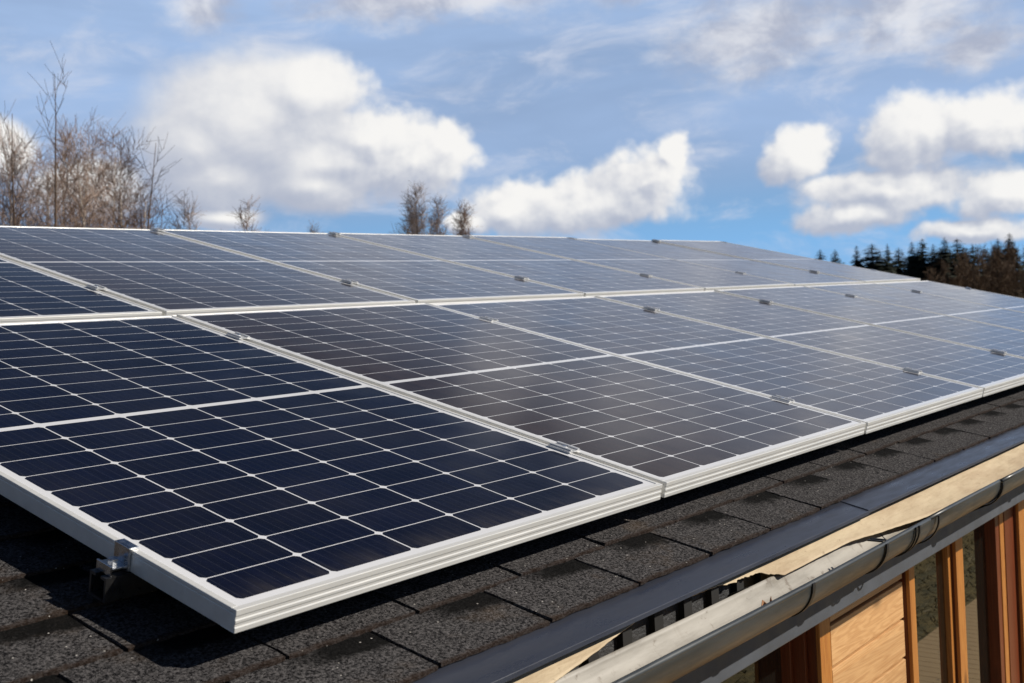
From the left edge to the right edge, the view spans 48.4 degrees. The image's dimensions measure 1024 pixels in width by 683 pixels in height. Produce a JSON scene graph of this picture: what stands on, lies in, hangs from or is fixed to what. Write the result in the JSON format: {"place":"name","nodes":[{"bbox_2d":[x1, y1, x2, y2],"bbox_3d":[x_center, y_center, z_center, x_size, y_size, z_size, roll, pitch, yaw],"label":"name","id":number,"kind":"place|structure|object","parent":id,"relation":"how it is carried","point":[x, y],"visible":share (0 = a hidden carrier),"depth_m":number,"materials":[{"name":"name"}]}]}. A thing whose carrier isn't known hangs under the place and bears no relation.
{"place":"outdoors","nodes":[
{"label":"outdoors","id":0,"kind":"place"},
{"bbox_2d":[0,0,1023,270],"label":"sky","id":1,"kind":"structure","parent":0,"point":[804,128],"materials":[{"name":"blue"}]},
{"label":"ground","id":2,"kind":"structure","parent":0,"visible":0},
{"bbox_2d":[0,143,29,225],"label":"birch tree","id":3,"kind":"object","parent":2,"relation":"on","point":[5,208],"visible":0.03,"depth_m":30.04,"materials":[{"name":"brown plant"}]},
{"bbox_2d":[0,124,51,226],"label":"birch tree","id":4,"kind":"object","parent":2,"relation":"on","point":[15,167],"visible":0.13,"depth_m":32.59,"materials":[{"name":"brown plant"}]},
{"bbox_2d":[0,122,70,226],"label":"birch tree","id":5,"kind":"object","parent":2,"relation":"on","point":[21,144],"visible":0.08,"depth_m":33.96,"materials":[{"name":"brown plant"}]},
{"bbox_2d":[1,130,80,226],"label":"birch tree","id":6,"kind":"object","parent":2,"relation":"on","point":[47,204],"visible":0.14,"depth_m":31.10,"materials":[{"name":"brown plant"}]},
{"bbox_2d":[0,41,98,227],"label":"bare sapling","id":7,"kind":"object","parent":2,"relation":"on","point":[56,195],"visible":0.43,"depth_m":15.02,"materials":[{"name":"brown plant"}]},
{"bbox_2d":[23,114,122,228],"bbox_3d":[-13.543,-1.921,35.489,4.233,10.308,3.994,-4,2,-28],"label":"birch tree","id":8,"kind":"object","parent":2,"relation":"on","point":[52,166],"visible":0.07,"depth_m":35.26,"materials":[{"name":"brown plant"}]},
{"bbox_2d":[0,99,150,228],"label":"bare sapling","id":9,"kind":"object","parent":2,"relation":"on","point":[13,210],"visible":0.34,"depth_m":15.39,"materials":[{"name":"brown plant"}]},
{"bbox_2d":[32,107,134,228],"bbox_3d":[-12.780,-1.713,32.522,4.389,9.968,3.681,-4,2,-25],"label":"birch tree","id":10,"kind":"object","parent":2,"relation":"on","point":[83,187],"visible":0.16,"depth_m":32.56,"materials":[{"name":"brown plant"}]},
{"bbox_2d":[31,116,152,227],"bbox_3d":[-11.606,-1.451,30.878,3.759,9.399,3.781,-3,2,9],"label":"birch tree","id":11,"kind":"object","parent":2,"relation":"on","point":[87,198],"visible":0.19,"depth_m":30.97,"materials":[{"name":"brown plant"}]},
{"bbox_2d":[65,112,148,227],"bbox_3d":[-12.586,-1.993,35.478,4.237,10.340,3.931,-2,2,25],"label":"birch tree","id":12,"kind":"object","parent":2,"relation":"on","point":[110,158],"visible":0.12,"depth_m":35.79,"materials":[{"name":"brown plant"}]},
{"bbox_2d":[64,134,192,229],"bbox_3d":[-5.681,0.141,16.995,2.964,6.376,1.988,-4,2,-14],"label":"bare sapling","id":13,"kind":"object","parent":2,"relation":"on","point":[149,218],"visible":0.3,"depth_m":16.73,"materials":[{"name":"brown plant"}]},
{"bbox_2d":[74,125,189,229],"bbox_3d":[-11.230,-1.625,33.943,4.233,9.532,3.994,-3,2,2],"label":"birch tree","id":14,"kind":"object","parent":2,"relation":"on","point":[126,177],"visible":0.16,"depth_m":33.81,"materials":[{"name":"brown plant"}]},
{"bbox_2d":[104,167,172,229],"bbox_3d":[-10.442,-0.771,31.008,3.931,7.867,4.237,-4,2,-36],"label":"birch tree","id":15,"kind":"object","parent":2,"relation":"on","point":[142,214],"visible":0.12,"depth_m":31.17,"materials":[{"name":"brown plant"}]},
{"bbox_2d":[125,178,191,229],"bbox_3d":[-6.129,0.319,19.051,2.335,5.954,2.524,-4,2,-11],"label":"bare sapling","id":16,"kind":"object","parent":2,"relation":"on","point":[158,208],"visible":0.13,"depth_m":18.75,"materials":[{"name":"brown plant"}]},
{"bbox_2d":[165,190,206,229],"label":"bare tree","id":17,"kind":"object","parent":2,"relation":"on","point":[188,217],"visible":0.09,"depth_m":57.60,"materials":[{"name":"brown plant"}]},
{"bbox_2d":[225,195,269,230],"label":"bare tree","id":18,"kind":"object","parent":2,"relation":"on","point":[242,223],"visible":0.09,"depth_m":60.27,"materials":[{"name":"brown plant"}]},
{"bbox_2d":[305,219,322,232],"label":"bare tree","id":19,"kind":"object","parent":2,"relation":"on","point":[311,230],"visible":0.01,"depth_m":88.54,"materials":[{"name":"brown plant"}]},
{"bbox_2d":[397,202,422,233],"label":"birch tree","id":20,"kind":"object","parent":2,"relation":"on","point":[406,212],"visible":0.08,"depth_m":80.30,"materials":[{"name":"brown plant"}]},
{"bbox_2d":[389,180,439,234],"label":"birch tree","id":21,"kind":"object","parent":2,"relation":"on","point":[416,222],"visible":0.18,"depth_m":78.92,"materials":[{"name":"brown plant"}]},
{"bbox_2d":[423,193,453,234],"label":"birch tree","id":22,"kind":"object","parent":2,"relation":"on","point":[435,225],"visible":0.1,"depth_m":80.60,"materials":[{"name":"brown plant"}]},
{"bbox_2d":[447,199,481,235],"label":"birch tree","id":23,"kind":"object","parent":2,"relation":"on","point":[465,220],"visible":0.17,"depth_m":83.54,"materials":[{"name":"brown plant"}]},
{"bbox_2d":[0,384,1023,682],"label":"timber house","id":24,"kind":"structure","parent":2,"relation":"on","point":[892,554],"depth_m":1.99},
{"bbox_2d":[150,227,723,241],"bbox_3d":[-0.603,-0.535,6.058,0.150,0.088,7.123,16,13,37],"label":"mounting rail","id":25,"kind":"object","parent":24,"relation":"attached to","point":[160,229],"visible":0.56,"depth_m":5.63,"materials":[{"name":"metal"}]},
{"bbox_2d":[86,269,873,289],"bbox_3d":[0.315,-0.275,5.343,0.150,0.088,7.123,16,13,37],"label":"mounting rail","id":26,"kind":"object","parent":24,"relation":"attached to","point":[97,287],"visible":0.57,"depth_m":4.13,"materials":[{"name":"metal"}]},
{"bbox_2d":[0,257,161,322],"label":"solar panel","id":27,"kind":"object","parent":26,"relation":"attached to","point":[29,294],"visible":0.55,"depth_m":3.13,"materials":[{"name":"glass"}]},
{"bbox_2d":[0,226,414,315],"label":"solar panel","id":28,"kind":"object","parent":26,"relation":"attached to","point":[166,274],"visible":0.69,"depth_m":3.87,"materials":[{"name":"glass"}]},
{"bbox_2d":[155,229,583,303],"bbox_3d":[-0.621,-0.325,4.798,1.575,0.031,0.996,16,13,37],"label":"solar panel","id":29,"kind":"object","parent":26,"relation":"attached to","point":[417,278],"visible":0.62,"depth_m":4.69,"materials":[{"name":"glass"}]},
{"bbox_2d":[330,233,703,296],"bbox_3d":[0.009,-0.385,5.585,1.575,0.031,0.996,16,13,37],"label":"solar panel","id":30,"kind":"object","parent":26,"relation":"attached to","point":[588,279],"visible":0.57,"depth_m":5.49,"materials":[{"name":"glass"}]},
{"bbox_2d":[470,235,793,290],"bbox_3d":[0.639,-0.445,6.371,1.575,0.032,0.996,16,13,37],"label":"solar panel","id":31,"kind":"object","parent":26,"relation":"attached to","point":[707,278],"visible":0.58,"depth_m":6.29,"materials":[{"name":"glass"}]},
{"bbox_2d":[578,239,863,285],"bbox_3d":[1.269,-0.499,7.159,1.575,0.033,0.996,16,13,37],"label":"solar panel","id":32,"kind":"object","parent":26,"relation":"attached to","point":[797,277],"visible":0.55,"depth_m":7.11,"materials":[{"name":"glass"}]},
{"bbox_2d":[652,240,919,282],"bbox_3d":[1.899,-0.560,7.946,1.575,0.034,0.996,16,13,37],"label":"solar panel","id":33,"kind":"object","parent":26,"relation":"attached to","point":[865,275],"visible":0.61,"depth_m":7.87,"materials":[{"name":"glass"}]},
{"bbox_2d":[88,349,1006,603],"bbox_3d":[1.639,0.099,4.311,0.150,0.088,7.123,16,13,37],"label":"mounting rail","id":34,"kind":"object","parent":24,"relation":"attached to","point":[112,578],"visible":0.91,"depth_m":1.52,"materials":[{"name":"metal"}]},
{"bbox_2d":[0,315,662,633],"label":"solar panel","id":35,"kind":"object","parent":34,"relation":"attached to","point":[230,483],"visible":1,"depth_m":1.97,"materials":[{"name":"glass"}]},
{"bbox_2d":[176,303,865,497],"bbox_3d":[-0.003,0.083,3.036,1.575,0.033,0.996,16,13,37],"label":"solar panel","id":36,"kind":"object","parent":34,"relation":"attached to","point":[673,432],"visible":0.88,"depth_m":2.87,"materials":[{"name":"glass"}]},
{"bbox_2d":[432,296,983,433],"bbox_3d":[0.627,0.028,3.824,1.575,0.033,0.996,16,13,37],"label":"solar panel","id":37,"kind":"object","parent":34,"relation":"attached to","point":[873,396],"visible":0.77,"depth_m":3.70,"materials":[{"name":"glass"}]},
{"bbox_2d":[595,291,1023,396],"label":"solar panel","id":38,"kind":"object","parent":34,"relation":"attached to","point":[990,372],"visible":0.78,"depth_m":4.52,"materials":[{"name":"glass"}]},
{"bbox_2d":[714,286,1023,357],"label":"solar panel","id":39,"kind":"object","parent":34,"relation":"attached to","point":[984,336],"visible":0.7,"depth_m":5.40,"materials":[{"name":"glass"}]},
{"bbox_2d":[806,283,1023,330],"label":"solar panel","id":40,"kind":"object","parent":34,"relation":"attached to","point":[991,315],"visible":0.63,"depth_m":6.29,"materials":[{"name":"glass"}]},
{"bbox_2d":[876,281,1023,311],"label":"solar panel","id":41,"kind":"object","parent":34,"relation":"attached to","point":[976,296],"visible":0.59,"depth_m":7.17,"materials":[{"name":"glass"}]},
{"bbox_2d":[226,287,970,338],"bbox_3d":[0.827,-0.131,4.944,0.150,0.088,7.123,16,13,37],"label":"mounting rail","id":42,"kind":"object","parent":24,"relation":"attached to","point":[237,335],"visible":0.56,"depth_m":3.72,"materials":[{"name":"metal"}]},
{"bbox_2d":[721,632,808,682],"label":"window","id":43,"kind":"structure","parent":24,"relation":"in","point":[788,663],"depth_m":2.93,"materials":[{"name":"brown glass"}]},
{"bbox_2d":[914,545,955,682],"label":"window","id":44,"kind":"structure","parent":24,"relation":"in","point":[932,576],"depth_m":3.69,"materials":[{"name":"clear glass"}]},
{"bbox_2d":[962,506,1020,682],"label":"window","id":45,"kind":"structure","parent":24,"relation":"in","point":[989,565],"depth_m":4.11,"materials":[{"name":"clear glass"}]},
{"bbox_2d":[815,250,825,259],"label":"spruce tree","id":46,"kind":"object","parent":2,"relation":"on","point":[820,254],"visible":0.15,"depth_m":252.48,"materials":[{"name":"green plant"}]},
{"bbox_2d":[830,250,843,263],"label":"spruce tree","id":47,"kind":"object","parent":2,"relation":"on","point":[835,259],"visible":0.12,"depth_m":254.90,"materials":[{"name":"green plant"}]},
{"bbox_2d":[850,245,863,267],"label":"spruce tree","id":48,"kind":"object","parent":2,"relation":"on","point":[856,264],"visible":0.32,"depth_m":243.21,"materials":[{"name":"green plant"}]},
{"bbox_2d":[849,244,901,272],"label":"spruce tree","id":49,"kind":"object","parent":2,"relation":"on","point":[874,264],"visible":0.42,"depth_m":241.65,"materials":[{"name":"green plant"}]},
{"bbox_2d":[883,246,896,273],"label":"spruce tree","id":50,"kind":"object","parent":2,"relation":"on","point":[888,254],"visible":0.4,"depth_m":244.13,"materials":[{"name":"green plant"}]},
{"bbox_2d":[890,248,906,274],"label":"spruce tree","id":51,"kind":"object","parent":2,"relation":"on","point":[898,262],"visible":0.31,"depth_m":246.49,"materials":[{"name":"green plant"}]},
{"bbox_2d":[901,241,921,276],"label":"spruce tree","id":52,"kind":"object","parent":2,"relation":"on","point":[910,264],"visible":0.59,"depth_m":234.58,"materials":[{"name":"green plant"}]},
{"bbox_2d":[906,239,938,281],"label":"spruce tree","id":53,"kind":"object","parent":2,"relation":"on","point":[923,259],"visible":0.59,"depth_m":233.70,"materials":[{"name":"green plant"}]},
{"bbox_2d":[922,265,941,282],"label":"scrub tree","id":54,"kind":"object","parent":2,"relation":"on","point":[929,276],"visible":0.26,"depth_m":142.33,"materials":[{"name":"brown plant"}]},
{"bbox_2d":[928,246,940,281],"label":"spruce tree","id":55,"kind":"object","parent":2,"relation":"on","point":[933,250],"visible":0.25,"depth_m":238.35,"materials":[{"name":"green plant"}]},
{"bbox_2d":[929,238,957,284],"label":"spruce tree","id":56,"kind":"object","parent":2,"relation":"on","point":[941,254],"visible":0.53,"depth_m":230.53,"materials":[{"name":"green plant"}]},
{"bbox_2d":[934,258,955,283],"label":"scrub tree","id":57,"kind":"object","parent":2,"relation":"on","point":[941,278],"visible":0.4,"depth_m":139.95,"materials":[{"name":"brown plant"}]},
{"bbox_2d":[948,251,967,286],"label":"scrub tree","id":58,"kind":"object","parent":2,"relation":"on","point":[958,278],"visible":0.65,"depth_m":135.15,"materials":[{"name":"brown plant"}]},
{"bbox_2d":[936,240,980,289],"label":"spruce tree","id":59,"kind":"object","parent":2,"relation":"on","point":[958,248],"visible":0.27,"depth_m":231.51,"materials":[{"name":"green plant"}]},
{"bbox_2d":[954,249,972,285],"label":"scrub tree","id":60,"kind":"object","parent":2,"relation":"on","point":[965,266],"visible":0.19,"depth_m":144.07,"materials":[{"name":"brown plant"}]},
{"bbox_2d":[955,249,978,288],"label":"scrub tree","id":61,"kind":"object","parent":2,"relation":"on","point":[969,278],"visible":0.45,"depth_m":138.93,"materials":[{"name":"brown plant"}]},
{"bbox_2d":[968,244,985,277],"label":"spruce tree","id":62,"kind":"object","parent":2,"relation":"on","point":[973,253],"visible":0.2,"depth_m":236.49,"materials":[{"name":"green plant"}]},
{"bbox_2d":[961,245,997,291],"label":"scrub tree","id":63,"kind":"object","parent":2,"relation":"on","point":[978,279],"visible":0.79,"depth_m":132.86,"materials":[{"name":"brown plant"}]},
{"bbox_2d":[972,245,997,290],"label":"scrub tree","id":64,"kind":"object","parent":2,"relation":"on","point":[981,262],"visible":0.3,"depth_m":142.75,"materials":[{"name":"brown plant"}]},
{"bbox_2d":[980,249,992,291],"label":"spruce tree","id":65,"kind":"object","parent":2,"relation":"on","point":[985,261],"visible":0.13,"depth_m":238.69,"materials":[{"name":"green plant"}]},
{"bbox_2d":[981,242,1000,292],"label":"scrub tree","id":66,"kind":"object","parent":2,"relation":"on","point":[992,262],"visible":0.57,"depth_m":137.50,"materials":[{"name":"brown plant"}]},
{"bbox_2d":[983,239,1005,291],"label":"spruce tree","id":67,"kind":"object","parent":2,"relation":"on","point":[997,242],"visible":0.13,"depth_m":228.99,"materials":[{"name":"green plant"}]},
{"bbox_2d":[988,242,1013,294],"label":"scrub tree","id":68,"kind":"object","parent":2,"relation":"on","point":[1001,280],"visible":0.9,"depth_m":133.77,"materials":[{"name":"brown plant"}]},
{"bbox_2d":[994,233,1023,296],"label":"spruce tree","id":69,"kind":"object","parent":2,"relation":"on","point":[1009,241],"visible":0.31,"depth_m":225.92,"materials":[{"name":"green plant"}]},
{"bbox_2d":[995,242,1022,294],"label":"scrub tree","id":70,"kind":"object","parent":2,"relation":"on","point":[1007,251],"visible":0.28,"depth_m":142.66,"materials":[{"name":"brown plant"}]},
{"bbox_2d":[1000,242,1023,296],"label":"scrub tree","id":71,"kind":"object","parent":2,"relation":"on","point":[1011,273],"visible":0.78,"depth_m":136.93,"materials":[{"name":"brown plant"}]},
{"bbox_2d":[1010,245,1023,297],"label":"scrub tree","id":72,"kind":"object","parent":2,"relation":"on","point":[1021,276],"visible":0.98,"depth_m":131.85,"materials":[{"name":"brown plant"}]}
]}

